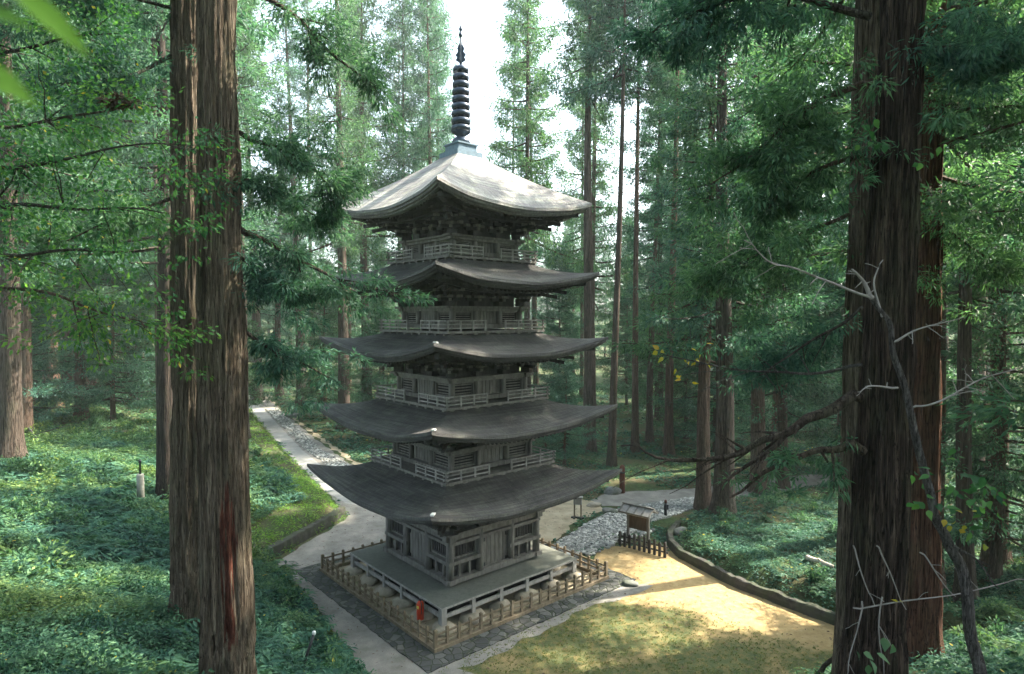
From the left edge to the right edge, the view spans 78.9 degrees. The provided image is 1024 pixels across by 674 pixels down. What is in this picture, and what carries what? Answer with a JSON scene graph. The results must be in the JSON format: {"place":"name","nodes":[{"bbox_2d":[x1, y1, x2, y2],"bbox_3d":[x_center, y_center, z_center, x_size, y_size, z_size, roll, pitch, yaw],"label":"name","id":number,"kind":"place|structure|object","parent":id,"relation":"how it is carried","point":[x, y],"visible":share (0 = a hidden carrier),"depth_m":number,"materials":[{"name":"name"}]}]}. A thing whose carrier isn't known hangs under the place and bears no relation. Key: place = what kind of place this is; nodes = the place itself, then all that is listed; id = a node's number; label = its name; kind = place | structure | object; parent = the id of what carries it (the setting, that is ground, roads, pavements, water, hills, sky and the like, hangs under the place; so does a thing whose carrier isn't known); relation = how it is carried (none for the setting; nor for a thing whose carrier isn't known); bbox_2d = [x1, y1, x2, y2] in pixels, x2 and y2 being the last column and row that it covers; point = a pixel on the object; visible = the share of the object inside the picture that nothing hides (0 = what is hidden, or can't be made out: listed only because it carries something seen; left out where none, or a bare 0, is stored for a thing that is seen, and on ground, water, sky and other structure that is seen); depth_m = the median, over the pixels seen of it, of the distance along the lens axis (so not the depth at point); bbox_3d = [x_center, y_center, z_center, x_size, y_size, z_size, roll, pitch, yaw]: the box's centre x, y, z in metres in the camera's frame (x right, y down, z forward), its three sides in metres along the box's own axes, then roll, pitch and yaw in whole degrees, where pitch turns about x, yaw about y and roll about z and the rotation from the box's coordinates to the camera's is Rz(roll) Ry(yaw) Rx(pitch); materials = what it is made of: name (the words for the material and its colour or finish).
{"place":"outdoors","nodes":[
{"label":"outdoors","id":0,"kind":"place"},
{"bbox_2d":[329,561,596,644],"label":"fenced floor","id":1,"kind":"structure","parent":0,"point":[454,619],"depth_m":26.61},
{"bbox_2d":[320,538,608,653],"bbox_3d":[-2.366,10.884,29.539,9.800,0.881,9.800,-2,3,-41],"label":"wooden fence","id":2,"kind":"object","parent":1,"relation":"on","point":[434,647],"visible":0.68,"depth_m":26.03,"materials":[{"name":"brown wood"}]},
{"bbox_2d":[295,541,635,673],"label":"stone paving","id":3,"kind":"structure","parent":0,"point":[420,655],"depth_m":25.17,"materials":[{"name":"stone"}]},
{"bbox_2d":[106,0,946,319],"label":"sky","id":4,"kind":"structure","parent":0,"point":[475,17],"materials":[{"name":"white"}]},
{"bbox_2d":[32,316,1023,673],"bbox_3d":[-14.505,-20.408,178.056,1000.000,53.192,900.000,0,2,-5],"label":"ground","id":5,"kind":"structure","parent":0,"point":[638,484],"depth_m":44.16,"materials":[{"name":"plant"}]},
{"bbox_2d":[0,0,90,107],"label":"leafy twig","id":6,"kind":"object","parent":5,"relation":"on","point":[49,15],"visible":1,"depth_m":0.50,"materials":[{"name":"green plant"}]},
{"bbox_2d":[21,237,103,423],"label":"cedar tree","id":7,"kind":"object","parent":5,"relation":"on","point":[48,387],"visible":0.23,"depth_m":44.07,"materials":[{"name":"green plant"}]},
{"bbox_2d":[11,8,114,408],"bbox_3d":[-38.228,-13.528,50.732,10.466,40.256,9.914,0,2,12],"label":"cedar tree","id":8,"kind":"object","parent":5,"relation":"on","point":[54,376],"visible":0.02,"depth_m":51.67,"materials":[{"name":"green plant"}]},
{"bbox_2d":[0,0,132,459],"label":"cedar tree","id":9,"kind":"object","parent":5,"relation":"on","point":[12,439],"visible":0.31,"depth_m":32.72,"materials":[{"name":"green plant"}]},
{"bbox_2d":[11,0,133,432],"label":"cedar tree","id":10,"kind":"object","parent":5,"relation":"on","point":[27,379],"visible":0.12,"depth_m":41.52,"materials":[{"name":"green plant"}]},
{"bbox_2d":[12,0,149,422],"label":"cedar tree","id":11,"kind":"object","parent":5,"relation":"on","point":[79,380],"visible":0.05,"depth_m":48.79,"materials":[{"name":"green plant"}]},
{"bbox_2d":[32,224,155,424],"bbox_3d":[-32.737,-1.474,49.923,10.714,17.791,11.464,0,2,-28],"label":"cedar tree","id":12,"kind":"object","parent":5,"relation":"on","point":[112,378],"visible":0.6,"depth_m":49.40,"materials":[{"name":"green plant"}]},
{"bbox_2d":[64,0,169,387],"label":"cedar tree","id":13,"kind":"object","parent":5,"relation":"on","point":[153,52],"visible":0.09,"depth_m":43.69,"materials":[{"name":"green plant"}]},
{"bbox_2d":[85,220,155,398],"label":"cedar tree","id":14,"kind":"object","parent":5,"relation":"on","point":[135,346],"visible":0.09,"depth_m":61.12,"materials":[{"name":"green plant"}]},
{"bbox_2d":[88,0,152,398],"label":"cedar tree","id":15,"kind":"object","parent":5,"relation":"on","point":[129,135],"visible":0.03,"depth_m":63.10,"materials":[{"name":"green plant"}]},
{"bbox_2d":[0,0,272,382],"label":"broadleaf tree","id":16,"kind":"object","parent":5,"relation":"on","point":[52,163],"visible":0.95,"depth_m":10.74,"materials":[{"name":"green plant"}]},
{"bbox_2d":[95,88,141,112],"bbox_3d":[-6.709,-4.037,10.612,0.734,0.431,0.466,0,2,-5],"label":"dead leaf clump","id":17,"kind":"object","parent":16,"relation":"attached to","point":[113,104],"visible":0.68,"depth_m":10.54,"materials":[{"name":"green plant"}]},
{"bbox_2d":[109,14,169,301],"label":"cedar tree","id":18,"kind":"object","parent":5,"relation":"on","point":[144,280],"depth_m":60.50,"materials":[{"name":"green plant"}]},
{"bbox_2d":[0,0,283,505],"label":"cedar tree","id":19,"kind":"object","parent":5,"relation":"on","point":[164,399],"visible":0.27,"depth_m":31.09,"materials":[{"name":"green plant"}]},
{"bbox_2d":[0,0,299,627],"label":"cedar tree","id":20,"kind":"object","parent":5,"relation":"on","point":[181,57],"visible":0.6,"depth_m":16.16,"materials":[{"name":"green plant"}]},
{"bbox_2d":[0,397,345,672],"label":"slope shrubs","id":21,"kind":"object","parent":5,"relation":"on","point":[19,463],"visible":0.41,"depth_m":30.06,"materials":[{"name":"plant"}]},
{"bbox_2d":[0,422,362,673],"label":"ferns","id":22,"kind":"object","parent":5,"relation":"on","point":[92,530],"visible":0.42,"depth_m":22.52,"materials":[{"name":"plant"}]},
{"bbox_2d":[0,537,371,673],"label":"shrubs","id":23,"kind":"object","parent":5,"relation":"on","point":[97,624],"visible":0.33,"depth_m":15.38,"materials":[{"name":"green plant"}]},
{"bbox_2d":[0,359,376,673],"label":"undergrowth","id":24,"kind":"object","parent":5,"relation":"on","point":[60,605],"visible":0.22,"depth_m":16.99,"materials":[{"name":"green plant"}]},
{"bbox_2d":[108,1,276,281],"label":"cedar tree","id":25,"kind":"object","parent":5,"relation":"on","point":[151,270],"visible":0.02,"depth_m":49.67,"materials":[{"name":"green plant"}]},
{"bbox_2d":[237,0,282,398],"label":"cedar tree","id":26,"kind":"object","parent":5,"relation":"on","point":[256,317],"visible":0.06,"depth_m":88.75,"materials":[{"name":"green plant"}]},
{"bbox_2d":[235,0,290,438],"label":"cedar tree","id":27,"kind":"object","parent":5,"relation":"on","point":[246,49],"visible":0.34,"depth_m":53.77,"materials":[{"name":"green plant"}]},
{"bbox_2d":[246,280,282,405],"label":"cedar tree","id":28,"kind":"object","parent":5,"relation":"on","point":[251,385],"visible":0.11,"depth_m":66.49,"materials":[{"name":"green plant"}]},
{"bbox_2d":[254,95,313,396],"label":"cedar tree","id":29,"kind":"object","parent":5,"relation":"on","point":[278,321],"visible":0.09,"depth_m":94.49,"materials":[{"name":"green plant"}]},
{"bbox_2d":[247,0,332,405],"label":"cedar tree","id":30,"kind":"object","parent":5,"relation":"on","point":[293,70],"visible":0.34,"depth_m":84.45,"materials":[{"name":"green plant"}]},
{"bbox_2d":[249,409,349,559],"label":"bank grass","id":31,"kind":"structure","parent":5,"relation":"on","point":[319,490],"depth_m":38.98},
{"bbox_2d":[249,404,356,504],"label":"paved lane","id":32,"kind":"structure","parent":5,"relation":"on","point":[279,433],"depth_m":58.59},
{"bbox_2d":[262,506,345,560],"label":"stone wall","id":33,"kind":"structure","parent":5,"relation":"on","point":[296,538],"depth_m":34.21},
{"bbox_2d":[275,0,335,388],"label":"cedar tree","id":34,"kind":"object","parent":5,"relation":"on","point":[308,103],"visible":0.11,"depth_m":99.92,"materials":[{"name":"green plant"}]},
{"bbox_2d":[265,408,348,465],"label":"gutter stones","id":35,"kind":"object","parent":5,"relation":"on","point":[286,423],"visible":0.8,"depth_m":61.05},
{"bbox_2d":[180,0,437,673],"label":"cedar tree","id":36,"kind":"object","parent":5,"relation":"on","point":[227,635],"visible":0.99,"depth_m":12.89,"materials":[{"name":"green plant"}]},
{"bbox_2d":[265,394,362,464],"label":"dirt verge","id":37,"kind":"structure","parent":5,"relation":"on","point":[322,440],"depth_m":60.42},
{"bbox_2d":[273,256,372,418],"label":"cedar tree","id":38,"kind":"object","parent":5,"relation":"on","point":[331,312],"visible":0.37,"depth_m":73.05,"materials":[{"name":"green plant"}]},
{"bbox_2d":[271,0,389,431],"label":"cedar tree","id":39,"kind":"object","parent":5,"relation":"on","point":[342,105],"visible":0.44,"depth_m":65.21,"materials":[{"name":"green plant"}]},
{"bbox_2d":[307,0,384,391],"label":"cedar tree","id":40,"kind":"object","parent":5,"relation":"on","point":[350,318],"visible":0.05,"depth_m":97.26,"materials":[{"name":"green plant"}]},
{"bbox_2d":[318,0,389,384],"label":"cedar tree","id":41,"kind":"object","parent":5,"relation":"on","point":[367,107],"visible":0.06,"depth_m":93.41,"materials":[{"name":"green plant"}]},
{"bbox_2d":[313,0,413,401],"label":"cedar tree","id":42,"kind":"object","parent":5,"relation":"on","point":[361,25],"visible":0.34,"depth_m":71.49,"materials":[{"name":"green plant"}]},
{"bbox_2d":[328,292,411,427],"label":"cedar tree","id":43,"kind":"object","parent":5,"relation":"on","point":[367,378],"visible":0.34,"depth_m":61.38,"materials":[{"name":"green plant"}]},
{"bbox_2d":[351,0,446,369],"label":"cedar tree","id":44,"kind":"object","parent":5,"relation":"on","point":[403,80],"visible":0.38,"depth_m":73.42,"materials":[{"name":"green plant"}]},
{"bbox_2d":[370,0,442,328],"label":"cedar tree","id":45,"kind":"object","parent":5,"relation":"on","point":[389,33],"visible":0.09,"depth_m":89.33,"materials":[{"name":"green plant"}]},
{"bbox_2d":[383,0,471,258],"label":"cedar tree","id":46,"kind":"object","parent":5,"relation":"on","point":[422,57],"visible":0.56,"depth_m":72.59,"materials":[{"name":"green plant"}]},
{"bbox_2d":[408,0,454,173],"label":"cedar tree","id":47,"kind":"object","parent":5,"relation":"on","point":[444,83],"visible":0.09,"depth_m":94.83,"materials":[{"name":"green plant"}]},
{"bbox_2d":[307,23,621,636],"bbox_3d":[-2.366,-1.466,29.112,10.600,25.994,10.600,-2,3,-41],"label":"pagoda","id":48,"kind":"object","parent":5,"relation":"on","point":[461,487],"visible":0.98,"depth_m":26.97,"materials":[{"name":"grey wood"}]},
{"bbox_2d":[485,0,542,328],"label":"cedar tree","id":49,"kind":"object","parent":5,"relation":"on","point":[516,137],"visible":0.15,"depth_m":94.12,"materials":[{"name":"green plant"}]},
{"bbox_2d":[479,0,593,393],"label":"cedar tree","id":50,"kind":"object","parent":5,"relation":"on","point":[523,68],"visible":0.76,"depth_m":60.65,"materials":[{"name":"green plant"}]},
{"bbox_2d":[507,0,568,393],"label":"cedar tree","id":51,"kind":"object","parent":5,"relation":"on","point":[534,307],"visible":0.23,"depth_m":83.46,"materials":[{"name":"green plant"}]},
{"bbox_2d":[285,502,830,673],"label":"leaf litter","id":52,"kind":"object","parent":5,"relation":"on","point":[578,611],"visible":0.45,"depth_m":25.12,"materials":[{"name":"brown plant"}]},
{"bbox_2d":[530,241,596,401],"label":"cedar tree","id":53,"kind":"object","parent":5,"relation":"on","point":[554,329],"visible":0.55,"depth_m":77.14,"materials":[{"name":"green plant"}]},
{"bbox_2d":[532,361,601,464],"bbox_3d":[4.097,6.272,51.121,6.008,8.896,6.429,-1,3,-45],"label":"evergreen bush","id":54,"kind":"object","parent":5,"relation":"on","point":[569,388],"visible":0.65,"depth_m":50.84,"materials":[{"name":"green plant"}]},
{"bbox_2d":[539,499,601,543],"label":"sand yard","id":55,"kind":"structure","parent":5,"relation":"on","point":[549,528],"depth_m":37.99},
{"bbox_2d":[540,1,615,397],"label":"cedar tree","id":56,"kind":"object","parent":5,"relation":"on","point":[598,236],"visible":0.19,"depth_m":90.62,"materials":[{"name":"green plant"}]},
{"bbox_2d":[539,0,632,452],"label":"cedar tree","id":57,"kind":"object","parent":5,"relation":"on","point":[589,395],"visible":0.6,"depth_m":56.06,"materials":[{"name":"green plant"}]},
{"bbox_2d":[563,211,623,370],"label":"cedar tree","id":58,"kind":"object","parent":5,"relation":"on","point":[598,350],"visible":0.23,"depth_m":109.25,"materials":[{"name":"green plant"}]},
{"bbox_2d":[548,1,648,405],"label":"cedar tree","id":59,"kind":"object","parent":5,"relation":"on","point":[596,169],"visible":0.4,"depth_m":77.41,"materials":[{"name":"green plant"}]},
{"bbox_2d":[248,383,955,555],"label":"forest floor plants","id":60,"kind":"object","parent":5,"relation":"on","point":[601,446],"visible":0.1,"depth_m":56.53,"materials":[{"name":"green plant"}]},
{"bbox_2d":[566,528,654,556],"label":"kerb stones","id":61,"kind":"object","parent":5,"relation":"on","point":[609,543],"visible":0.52,"depth_m":33.13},
{"bbox_2d":[558,0,672,466],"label":"cedar tree","id":62,"kind":"object","parent":5,"relation":"on","point":[595,51],"visible":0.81,"depth_m":50.14,"materials":[{"name":"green plant"}]},
{"bbox_2d":[579,257,665,406],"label":"cedar tree","id":63,"kind":"object","parent":5,"relation":"on","point":[621,363],"visible":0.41,"depth_m":83.23,"materials":[{"name":"green plant"}]},
{"bbox_2d":[574,0,687,452],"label":"cedar tree","id":64,"kind":"object","parent":5,"relation":"on","point":[635,381],"visible":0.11,"depth_m":55.54,"materials":[{"name":"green plant"}]},
{"bbox_2d":[604,68,700,443],"bbox_3d":[13.259,-8.669,60.296,10.198,39.105,10.671,-1,2,-28],"label":"cedar tree","id":65,"kind":"object","parent":5,"relation":"on","point":[660,132],"visible":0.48,"depth_m":59.22,"materials":[{"name":"green plant"}]},
{"bbox_2d":[621,263,689,417],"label":"cedar tree","id":66,"kind":"object","parent":5,"relation":"on","point":[643,387],"visible":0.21,"depth_m":74.78,"materials":[{"name":"green plant"}]},
{"bbox_2d":[606,24,708,424],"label":"cedar tree","id":67,"kind":"object","parent":5,"relation":"on","point":[659,392],"visible":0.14,"depth_m":69.01,"materials":[{"name":"green plant"}]},
{"bbox_2d":[622,70,693,390],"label":"cedar tree","id":68,"kind":"object","parent":5,"relation":"on","point":[641,109],"visible":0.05,"depth_m":92.55,"materials":[{"name":"green plant"}]},
{"bbox_2d":[632,0,710,455],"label":"cedar tree","id":69,"kind":"object","parent":5,"relation":"on","point":[668,444],"visible":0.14,"depth_m":54.80,"materials":[{"name":"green plant"}]},
{"bbox_2d":[639,49,734,378],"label":"cedar tree","id":70,"kind":"object","parent":5,"relation":"on","point":[647,189],"visible":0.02,"depth_m":76.26,"materials":[{"name":"green plant"}]},
{"bbox_2d":[638,268,736,438],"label":"cedar tree","id":71,"kind":"object","parent":5,"relation":"on","point":[682,390],"visible":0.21,"depth_m":61.87,"materials":[{"name":"green plant"}]},
{"bbox_2d":[646,298,771,451],"bbox_3d":[17.875,2.812,56.017,10.473,15.698,11.206,-1,2,-34],"label":"cedar tree","id":72,"kind":"object","parent":5,"relation":"on","point":[692,404],"visible":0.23,"depth_m":55.80,"materials":[{"name":"green plant"}]},
{"bbox_2d":[608,0,821,511],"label":"cedar tree","id":73,"kind":"object","parent":5,"relation":"on","point":[703,494],"visible":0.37,"depth_m":39.07,"materials":[{"name":"green plant"}]},
{"bbox_2d":[641,0,844,516],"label":"cedar tree","id":74,"kind":"object","parent":5,"relation":"on","point":[722,316],"visible":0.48,"depth_m":35.97,"materials":[{"name":"green plant"}]},
{"bbox_2d":[666,520,835,624],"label":"stone wall","id":75,"kind":"structure","parent":5,"relation":"on","point":[810,609],"depth_m":27.75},
{"bbox_2d":[670,2,842,494],"bbox_3d":[16.977,-8.682,42.669,11.002,40.366,11.151,-2,2,-6],"label":"cedar tree","id":76,"kind":"object","parent":5,"relation":"on","point":[757,398],"visible":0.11,"depth_m":42.73,"materials":[{"name":"green plant"}]},
{"bbox_2d":[712,0,847,488],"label":"cedar tree","id":77,"kind":"object","parent":5,"relation":"on","point":[784,418],"visible":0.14,"depth_m":43.76,"materials":[{"name":"green plant"}]},
{"bbox_2d":[728,1,840,463],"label":"cedar tree","id":78,"kind":"object","parent":5,"relation":"on","point":[775,398],"depth_m":51.96,"materials":[{"name":"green plant"}]},
{"bbox_2d":[767,263,839,437],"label":"cedar tree","id":79,"kind":"object","parent":5,"relation":"on","point":[834,415],"visible":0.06,"depth_m":61.51,"materials":[{"name":"green plant"}]},
{"bbox_2d":[770,266,845,471],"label":"cedar tree","id":80,"kind":"object","parent":5,"relation":"on","point":[814,435],"visible":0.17,"depth_m":47.69,"materials":[{"name":"green plant"}]},
{"bbox_2d":[603,0,1023,673],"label":"cedar tree","id":81,"kind":"object","parent":5,"relation":"on","point":[879,480],"visible":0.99,"depth_m":10.75,"materials":[{"name":"green plant"}]},
{"bbox_2d":[790,2,853,350],"bbox_3d":[25.755,-9.667,46.560,10.015,42.158,10.643,0,2,3],"label":"cedar tree","id":82,"kind":"object","parent":5,"relation":"on","point":[838,300],"visible":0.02,"depth_m":46.63,"materials":[{"name":"green plant"}]},
{"bbox_2d":[653,0,1022,673],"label":"cedar tree","id":83,"kind":"object","parent":5,"relation":"on","point":[866,33],"visible":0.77,"depth_m":13.92,"materials":[{"name":"green plant"}]},
{"bbox_2d":[674,408,1023,673],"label":"bank ivy","id":84,"kind":"object","parent":5,"relation":"on","point":[812,526],"visible":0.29,"depth_m":30.35,"materials":[{"name":"green plant"}]},
{"bbox_2d":[674,487,1023,673],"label":"bank ferns","id":85,"kind":"object","parent":5,"relation":"on","point":[1013,660],"visible":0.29,"depth_m":21.50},
{"bbox_2d":[716,213,1023,673],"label":"bare sapling","id":86,"kind":"object","parent":5,"relation":"on","point":[952,549],"visible":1,"depth_m":8.35,"materials":[{"name":"grey plant"}]},
{"bbox_2d":[716,449,1023,673],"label":"bank shrubs","id":87,"kind":"object","parent":5,"relation":"on","point":[816,573],"visible":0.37,"depth_m":22.30,"materials":[{"name":"green plant"}]},
{"bbox_2d":[791,300,955,453],"bbox_3d":[25.858,0.902,43.805,10.834,18.838,11.593,-1,2,-1],"label":"cedar tree","id":88,"kind":"object","parent":5,"relation":"on","point":[831,400],"visible":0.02,"depth_m":44.51,"materials":[{"name":"green plant"}]},
{"bbox_2d":[727,0,1023,666],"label":"cedar tree","id":89,"kind":"object","parent":5,"relation":"on","point":[924,626],"visible":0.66,"depth_m":16.62,"materials":[{"name":"green plant"}]},
{"bbox_2d":[781,0,992,283],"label":"cedar tree","id":90,"kind":"object","parent":5,"relation":"on","point":[809,267],"visible":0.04,"depth_m":32.14,"materials":[{"name":"green plant"}]},
{"bbox_2d":[767,0,1023,589],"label":"cedar tree","id":91,"kind":"object","parent":5,"relation":"on","point":[943,361],"visible":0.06,"depth_m":25.57,"materials":[{"name":"green plant"}]},
{"bbox_2d":[827,0,1023,601],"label":"cedar tree","id":92,"kind":"object","parent":5,"relation":"on","point":[964,334],"visible":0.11,"depth_m":23.93,"materials":[{"name":"green plant"}]},
{"bbox_2d":[845,545,1023,673],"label":"bare sapling","id":93,"kind":"object","parent":5,"relation":"on","point":[885,643],"visible":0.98,"depth_m":8.99,"materials":[{"name":"grey plant"}]},
{"bbox_2d":[937,158,1023,441],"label":"cedar tree","id":94,"kind":"object","parent":5,"relation":"on","point":[991,411],"visible":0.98,"depth_m":13.97,"materials":[{"name":"green plant"}]},
{"bbox_2d":[941,179,1023,581],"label":"cedar tree","id":95,"kind":"object","parent":5,"relation":"on","point":[997,478],"visible":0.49,"depth_m":25.04,"materials":[{"name":"green plant"}]},
{"bbox_2d":[948,0,1023,568],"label":"cedar tree","id":96,"kind":"object","parent":5,"relation":"on","point":[984,556],"visible":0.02,"depth_m":27.03,"materials":[{"name":"green plant"}]},
{"bbox_2d":[972,12,1015,506],"bbox_3d":[25.772,-9.601,33.542,10.454,40.358,9.773,1,1,23],"label":"cedar tree","id":97,"kind":"object","parent":5,"relation":"on","point":[982,373],"depth_m":34.04,"materials":[{"name":"green plant"}]},
{"bbox_2d":[412,584,652,673],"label":"front path","id":98,"kind":"structure","parent":0,"point":[540,628],"depth_m":24.37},
{"bbox_2d":[249,395,832,673],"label":"gravel path","id":99,"kind":"structure","parent":0,"point":[309,553],"depth_m":33.38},
{"bbox_2d":[551,497,693,553],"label":"gravel","id":100,"kind":"structure","parent":0,"point":[601,528],"depth_m":36.14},
{"bbox_2d":[458,545,833,673],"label":"courtyard","id":101,"kind":"structure","parent":0,"point":[688,593],"depth_m":24.15,"materials":[{"name":"sand"}]},
{"bbox_2d":[418,594,832,673],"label":"lawn grass","id":102,"kind":"structure","parent":101,"relation":"on","point":[717,672],"depth_m":23.09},
{"bbox_2d":[618,502,658,548],"bbox_3d":[6.754,10.095,33.297,1.866,2.209,1.153,2,3,40],"label":"notice board","id":103,"kind":"object","parent":101,"relation":"on","point":[638,517],"visible":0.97,"depth_m":33.12,"materials":[{"name":"brown wood"}]},
{"bbox_2d":[618,531,667,557],"bbox_3d":[6.806,10.798,32.585,2.900,0.853,0.115,2,3,40],"label":"picket fence","id":104,"kind":"object","parent":101,"relation":"on","point":[644,546],"visible":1,"depth_m":32.47,"materials":[{"name":"brown wood"}]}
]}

